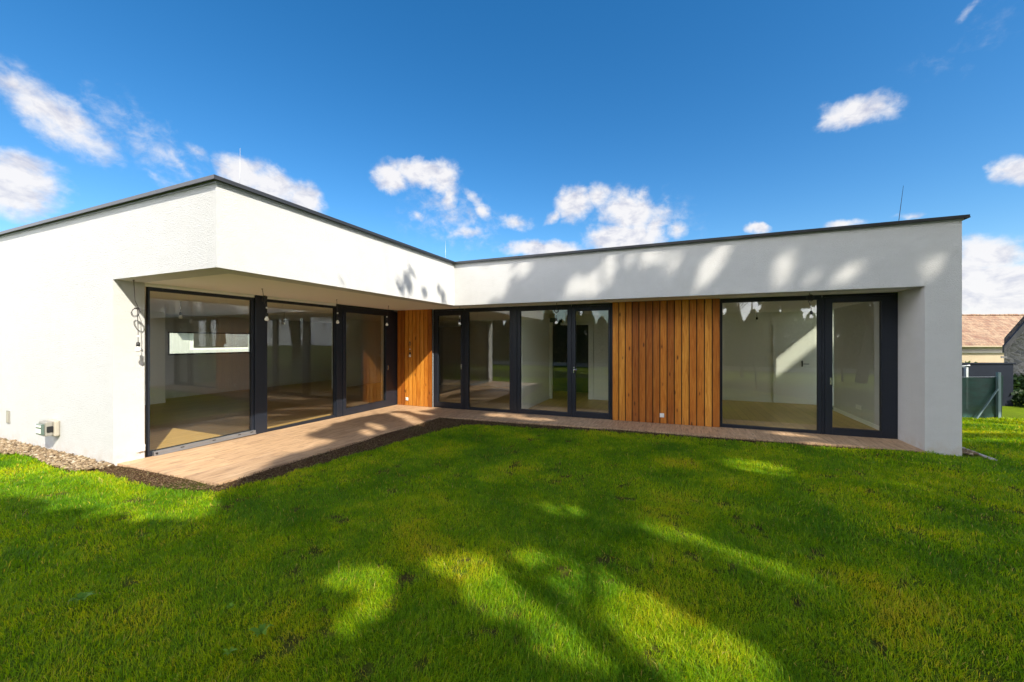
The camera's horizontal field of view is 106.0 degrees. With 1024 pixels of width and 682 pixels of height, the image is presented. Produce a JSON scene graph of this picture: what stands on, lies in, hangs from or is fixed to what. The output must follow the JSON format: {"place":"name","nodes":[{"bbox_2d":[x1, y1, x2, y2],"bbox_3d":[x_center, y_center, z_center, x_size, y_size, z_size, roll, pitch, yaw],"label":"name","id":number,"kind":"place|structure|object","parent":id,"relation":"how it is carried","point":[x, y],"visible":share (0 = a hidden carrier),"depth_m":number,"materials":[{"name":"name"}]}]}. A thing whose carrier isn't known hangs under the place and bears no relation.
{"place":"outdoors","nodes":[
{"label":"outdoors","id":0,"kind":"place"},
{"bbox_2d":[0,402,1023,681],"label":"lawn","id":1,"kind":"structure","parent":0,"point":[404,574],"depth_m":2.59,"materials":[{"name":"plant"}]},
{"bbox_2d":[0,437,113,470],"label":"gravel strip","id":2,"kind":"object","parent":1,"relation":"on","point":[56,458],"visible":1,"depth_m":5.24,"materials":[{"name":"beige gravel"}]},
{"bbox_2d":[71,591,94,601],"bbox_3d":[-2.617,1.569,2.360,0.110,0.038,0.098,0,0,-15],"label":"broadleaf weed","id":3,"kind":"object","parent":1,"relation":"on","point":[81,596],"visible":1,"depth_m":2.37,"materials":[{"name":"green plant"}]},
{"bbox_2d":[170,333,247,353],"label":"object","id":4,"kind":"structure","parent":1,"relation":"on","point":[193,343],"depth_m":16.68,"materials":[{"name":"white paint"}]},
{"bbox_2d":[190,333,247,349],"bbox_3d":[-12.293,-0.075,16.575,0.060,0.850,2.750,0,0,23],"label":"window","id":5,"kind":"structure","parent":4,"relation":"in","point":[191,334],"depth_m":15.63,"materials":[{"name":"white"}]},
{"bbox_2d":[223,646,237,655],"bbox_3d":[-1.432,1.576,1.956,0.068,0.024,0.058,0,0,35],"label":"broadleaf weed","id":6,"kind":"object","parent":1,"relation":"on","point":[227,652],"visible":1,"depth_m":1.96,"materials":[{"name":"green plant"}]},
{"bbox_2d":[248,623,274,636],"bbox_3d":[-1.352,1.568,2.085,0.113,0.040,0.097,0,0,23],"label":"broadleaf weed","id":7,"kind":"object","parent":1,"relation":"on","point":[260,630],"visible":1,"depth_m":2.09,"materials":[{"name":"green plant"}]},
{"bbox_2d":[0,174,970,465],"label":"house","id":8,"kind":"structure","parent":1,"relation":"on","point":[672,332],"depth_m":6.80,"materials":[{"name":"white paint"}]},
{"bbox_2d":[6,410,9,422],"bbox_3d":[-8.069,1.215,6.175,0.110,0.200,0.019,0,0,23],"label":"wall plate","id":9,"kind":"object","parent":8,"relation":"attached to","point":[7,416],"depth_m":6.16,"materials":[{"name":"grey plastic"}]},
{"bbox_2d":[36,419,59,436],"bbox_3d":[-6.619,1.240,5.485,0.312,0.230,0.168,0,0,23],"label":"distribution box","id":10,"kind":"object","parent":8,"relation":"attached to","point":[48,427],"visible":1,"depth_m":5.43,"materials":[{"name":"beige plastic"}]},
{"bbox_2d":[36,423,43,434],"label":"window cover","id":11,"kind":"structure","parent":10,"relation":"in","point":[39,427],"depth_m":5.39,"materials":[{"name":"grey plastic"}]},
{"bbox_2d":[131,280,140,351],"bbox_3d":[-4.887,-0.326,5.019,0.133,0.932,0.067,0,0,-13],"label":"hanging bulb","id":12,"kind":"object","parent":8,"relation":"hanging from","point":[137,348],"visible":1,"depth_m":5.01,"materials":[{"name":"grey"}]},
{"bbox_2d":[136,444,144,451],"bbox_3d":[-4.990,1.445,5.191,0.040,0.090,0.090,0,0,23],"label":"wall socket","id":13,"kind":"object","parent":8,"relation":"attached to","point":[140,448],"depth_m":5.17,"materials":[{"name":"white plastic"}]},
{"bbox_2d":[179,302,182,318],"bbox_3d":[-6.266,-0.583,7.293,0.060,0.328,0.059,0,0,23],"label":"hanging bulb","id":14,"kind":"object","parent":8,"relation":"hanging from","point":[180,314],"visible":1,"depth_m":7.28,"materials":[{"name":"grey glass"}]},
{"bbox_2d":[146,287,253,456],"bbox_3d":[-4.737,0.406,5.968,0.055,2.388,1.449,0,0,23],"label":"window","id":15,"kind":"structure","parent":8,"relation":"in","point":[148,453],"depth_m":5.64,"materials":[{"name":"black metal"}]},
{"bbox_2d":[168,332,249,354],"bbox_3d":[-9.174,0.070,11.876,0.070,0.660,2.400,0,0,23],"label":"strip window","id":16,"kind":"structure","parent":8,"relation":"in","point":[168,332],"depth_m":11.51,"materials":[{"name":"white glass"}]},
{"bbox_2d":[262,289,268,320],"bbox_3d":[-3.757,-0.548,5.874,0.096,0.488,0.075,0,0,-22],"label":"hanging bulb","id":17,"kind":"object","parent":8,"relation":"hanging from","point":[266,317],"visible":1,"depth_m":5.87,"materials":[{"name":"grey glass"}]},
{"bbox_2d":[267,299,335,431],"bbox_3d":[-4.080,0.421,7.534,0.055,2.418,1.520,0,0,23],"label":"window","id":18,"kind":"structure","parent":8,"relation":"in","point":[268,300],"depth_m":8.03,"materials":[{"name":"black metal"}]},
{"bbox_2d":[341,305,393,415],"bbox_3d":[-3.381,0.441,9.126,0.112,2.458,1.688,0,0,23],"label":"glazed door","id":19,"kind":"structure","parent":8,"relation":"in","point":[388,400],"depth_m":9.37,"materials":[{"name":"black metal"}]},
{"bbox_2d":[433,308,464,409],"bbox_3d":[-1.553,0.434,9.497,0.895,2.443,0.118,0,0,23],"label":"glazed door","id":20,"kind":"structure","parent":8,"relation":"in","point":[437,312],"depth_m":9.54,"materials":[{"name":"black metal"}]},
{"bbox_2d":[465,307,511,412],"bbox_3d":[-0.549,0.431,9.099,1.255,2.438,0.075,0,0,23],"label":"window","id":21,"kind":"structure","parent":8,"relation":"in","point":[467,310],"depth_m":9.26,"materials":[{"name":"black metal"}]},
{"bbox_2d":[517,304,571,416],"bbox_3d":[0.710,0.431,8.571,1.255,2.438,0.075,0,0,23],"label":"window","id":22,"kind":"structure","parent":8,"relation":"in","point":[568,307],"depth_m":8.47,"materials":[{"name":"black metal"}]},
{"bbox_2d":[554,305,558,323],"bbox_3d":[0.924,-0.571,8.015,0.060,0.442,0.089,0,0,-43],"label":"hanging bulb","id":23,"kind":"object","parent":8,"relation":"hanging from","point":[556,322],"visible":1,"depth_m":8.01,"materials":[{"name":"grey"}]},
{"bbox_2d":[550,318,587,392],"bbox_3d":[2.753,0.427,11.984,4.200,2.345,0.330,0,0,23],"label":"corridor door","id":24,"kind":"structure","parent":8,"relation":"in","point":[559,331],"depth_m":12.25,"materials":[{"name":"grey"}]},
{"bbox_2d":[572,303,611,419],"bbox_3d":[1.679,0.429,8.135,0.860,2.433,0.128,0,0,23],"label":"glazed door","id":25,"kind":"structure","parent":8,"relation":"in","point":[596,306],"depth_m":8.11,"materials":[{"name":"black glass"}]},
{"bbox_2d":[720,295,821,433],"bbox_3d":[4.608,0.426,6.934,1.540,2.428,0.075,0,0,23],"label":"window","id":26,"kind":"structure","parent":8,"relation":"in","point":[816,297],"depth_m":6.75,"materials":[{"name":"black metal"}]},
{"bbox_2d":[773,324,814,403],"bbox_3d":[7.187,0.585,9.835,0.880,2.010,0.068,0,0,23],"label":"interior door","id":27,"kind":"structure","parent":8,"relation":"in","point":[793,345],"depth_m":9.85,"materials":[{"name":"white"}]},
{"bbox_2d":[806,293,813,318],"bbox_3d":[4.897,-0.578,6.326,0.122,0.427,0.059,0,0,-18],"label":"hanging bulb","id":28,"kind":"object","parent":8,"relation":"hanging from","point":[811,315],"visible":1,"depth_m":6.32,"materials":[{"name":"grey glass"}]},
{"bbox_2d":[822,292,897,438],"bbox_3d":[5.771,0.426,6.423,0.990,2.428,0.118,0,0,23],"label":"glazed door","id":29,"kind":"structure","parent":8,"relation":"in","point":[888,302],"depth_m":6.29,"materials":[{"name":"black metal"}]},
{"bbox_2d":[97,417,921,489],"bbox_3d":[0.150,1.624,6.628,11.074,0.087,3.924,0,0,-9],"label":"soil border","id":30,"kind":"object","parent":1,"relation":"on","point":[300,461],"visible":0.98,"depth_m":5.82,"materials":[{"name":"brown soil"}]},
{"bbox_2d":[962,365,969,376],"bbox_3d":[12.259,1.275,10.894,1.332,1.370,0.060,0,0,0],"label":"washing frame","id":31,"kind":"object","parent":1,"relation":"on","point":[965,371],"visible":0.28,"depth_m":10.88,"materials":[{"name":"grey metal"}]},
{"bbox_2d":[962,448,979,455],"bbox_3d":[7.448,1.722,7.754,0.304,0.330,5.151,0,0,23],"label":"gravel margin","id":32,"kind":"object","parent":1,"relation":"on","point":[967,452],"visible":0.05,"depth_m":5.48,"materials":[{"name":"gravel"}]},
{"bbox_2d":[962,447,996,460],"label":"kerb","id":33,"kind":"structure","parent":1,"relation":"on","point":[985,456],"depth_m":5.34,"materials":[{"name":"grey concrete"}]},
{"bbox_2d":[962,372,1002,418],"bbox_3d":[10.444,1.360,9.481,3.350,1.180,0.122,0,0,0],"label":"garden fence","id":34,"kind":"object","parent":1,"relation":"on","point":[982,397],"visible":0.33,"depth_m":9.53,"materials":[{"name":"paint"}]},
{"bbox_2d":[962,363,1015,405],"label":"sheet wall","id":35,"kind":"structure","parent":1,"relation":"on","point":[982,370],"depth_m":11.55,"materials":[{"name":"grey metal"}]},
{"bbox_2d":[962,314,1023,362],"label":"farmhouse","id":36,"kind":"object","parent":1,"relation":"on","point":[983,336],"visible":0.27,"depth_m":30.84,"materials":[{"name":"paint"}]},
{"bbox_2d":[1011,387,1023,406],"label":"dark shrub","id":37,"kind":"object","parent":1,"relation":"on","point":[1018,398],"visible":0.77,"depth_m":11.51,"materials":[{"name":"green plant"}]},
{"bbox_2d":[1013,373,1023,393],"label":"dark shrub","id":38,"kind":"object","parent":1,"relation":"on","point":[1018,380],"visible":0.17,"depth_m":13.12,"materials":[{"name":"green plant"}]},
{"bbox_2d":[0,0,1023,313],"label":"sky","id":39,"kind":"structure","parent":0,"point":[487,129],"materials":[{"name":"blue"}]},
{"bbox_2d":[1000,316,1023,374],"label":"stone barn","id":40,"kind":"structure","parent":0,"point":[1013,348],"depth_m":15.00,"materials":[{"name":"stone"}]},
{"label":"terrace bedding","id":41,"kind":"structure","parent":0,"visible":0},
{"bbox_2d":[117,405,924,485],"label":"terrace","id":42,"kind":"structure","parent":41,"relation":"on","point":[221,463],"depth_m":6.36,"materials":[{"name":"brown wood"}]}
]}

